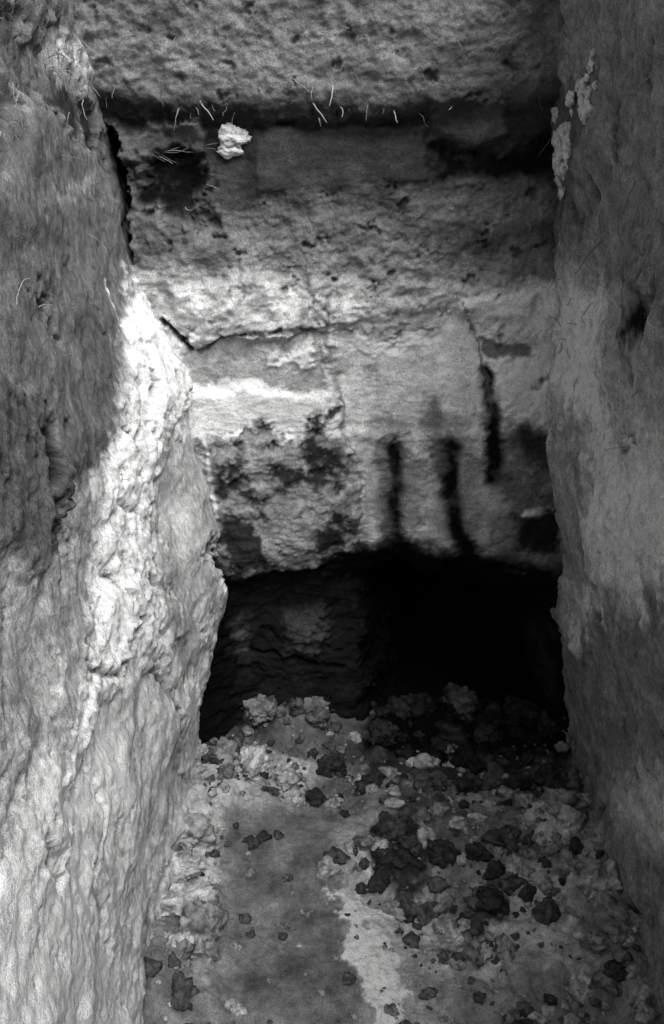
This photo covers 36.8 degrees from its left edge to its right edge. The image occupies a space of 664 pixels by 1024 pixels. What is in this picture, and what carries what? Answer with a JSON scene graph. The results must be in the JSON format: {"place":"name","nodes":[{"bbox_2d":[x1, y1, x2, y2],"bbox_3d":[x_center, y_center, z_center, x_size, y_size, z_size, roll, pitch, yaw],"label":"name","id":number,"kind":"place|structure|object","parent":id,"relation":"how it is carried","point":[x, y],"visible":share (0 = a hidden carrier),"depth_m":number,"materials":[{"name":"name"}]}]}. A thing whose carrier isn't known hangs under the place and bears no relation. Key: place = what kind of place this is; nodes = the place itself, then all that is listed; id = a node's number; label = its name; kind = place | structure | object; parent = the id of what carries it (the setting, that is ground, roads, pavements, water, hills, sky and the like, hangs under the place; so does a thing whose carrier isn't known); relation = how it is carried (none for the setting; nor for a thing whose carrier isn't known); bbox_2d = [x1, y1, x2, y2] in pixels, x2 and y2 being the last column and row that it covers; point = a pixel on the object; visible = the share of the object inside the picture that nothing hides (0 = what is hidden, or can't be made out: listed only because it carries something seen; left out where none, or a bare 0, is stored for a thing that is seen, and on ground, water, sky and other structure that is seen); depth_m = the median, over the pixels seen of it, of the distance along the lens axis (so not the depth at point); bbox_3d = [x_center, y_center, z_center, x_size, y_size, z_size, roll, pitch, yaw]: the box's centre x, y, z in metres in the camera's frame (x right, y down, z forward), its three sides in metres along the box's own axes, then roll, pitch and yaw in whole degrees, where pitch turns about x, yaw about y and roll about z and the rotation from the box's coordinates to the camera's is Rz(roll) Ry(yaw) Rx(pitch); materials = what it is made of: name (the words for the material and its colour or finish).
{"place":"outdoors","nodes":[
{"label":"outdoors","id":0,"kind":"place"},
{"bbox_2d":[143,651,663,1023],"bbox_3d":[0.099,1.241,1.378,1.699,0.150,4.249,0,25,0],"label":"trench floor","id":1,"kind":"structure","parent":0,"point":[329,953],"depth_m":2.24,"materials":[{"name":"soil"}]},
{"bbox_2d":[0,0,227,1023],"bbox_3d":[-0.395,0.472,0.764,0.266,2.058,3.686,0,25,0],"label":"trench wall","id":2,"kind":"structure","parent":1,"relation":"on","point":[113,593],"depth_m":1.72,"materials":[{"name":"stone"}]},
{"bbox_2d":[74,0,568,743],"bbox_3d":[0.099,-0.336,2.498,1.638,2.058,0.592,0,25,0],"label":"soil section wall","id":3,"kind":"structure","parent":1,"relation":"on","point":[368,418],"depth_m":2.20,"materials":[{"name":"grey soil"}]},
{"bbox_2d":[105,27,541,290],"bbox_3d":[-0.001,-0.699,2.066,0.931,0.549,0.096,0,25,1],"label":"hanging roots","id":4,"kind":"object","parent":3,"relation":"hanging from","point":[202,105],"visible":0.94,"depth_m":2.00,"materials":[{"name":"grey plant"}]},
{"bbox_2d":[143,691,641,1023],"bbox_3d":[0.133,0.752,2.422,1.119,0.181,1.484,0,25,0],"label":"dark soil clods","id":5,"kind":"object","parent":1,"relation":"on","point":[489,898],"visible":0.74,"depth_m":2.45,"materials":[{"name":"black soil"}]},
{"bbox_2d":[155,682,659,1023],"bbox_3d":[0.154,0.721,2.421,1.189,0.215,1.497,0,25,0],"label":"pale soil rubble","id":6,"kind":"object","parent":1,"relation":"on","point":[199,911],"visible":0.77,"depth_m":2.26,"materials":[{"name":"grey soil"}]},
{"bbox_2d":[546,0,663,1021],"bbox_3d":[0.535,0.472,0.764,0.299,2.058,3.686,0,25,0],"label":"trench wall","id":7,"kind":"structure","parent":1,"relation":"on","point":[607,613],"depth_m":1.81,"materials":[{"name":"stone"}]},
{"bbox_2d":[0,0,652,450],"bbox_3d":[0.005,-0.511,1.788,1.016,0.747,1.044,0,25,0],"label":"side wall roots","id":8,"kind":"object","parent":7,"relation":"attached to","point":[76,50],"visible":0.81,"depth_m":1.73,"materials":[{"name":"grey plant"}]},
{"bbox_2d":[216,48,597,199],"bbox_3d":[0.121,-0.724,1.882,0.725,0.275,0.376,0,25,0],"label":"chalk lumps","id":9,"kind":"object","parent":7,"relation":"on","point":[233,139],"visible":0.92,"depth_m":1.91,"materials":[{"name":"chalk"}]}
]}

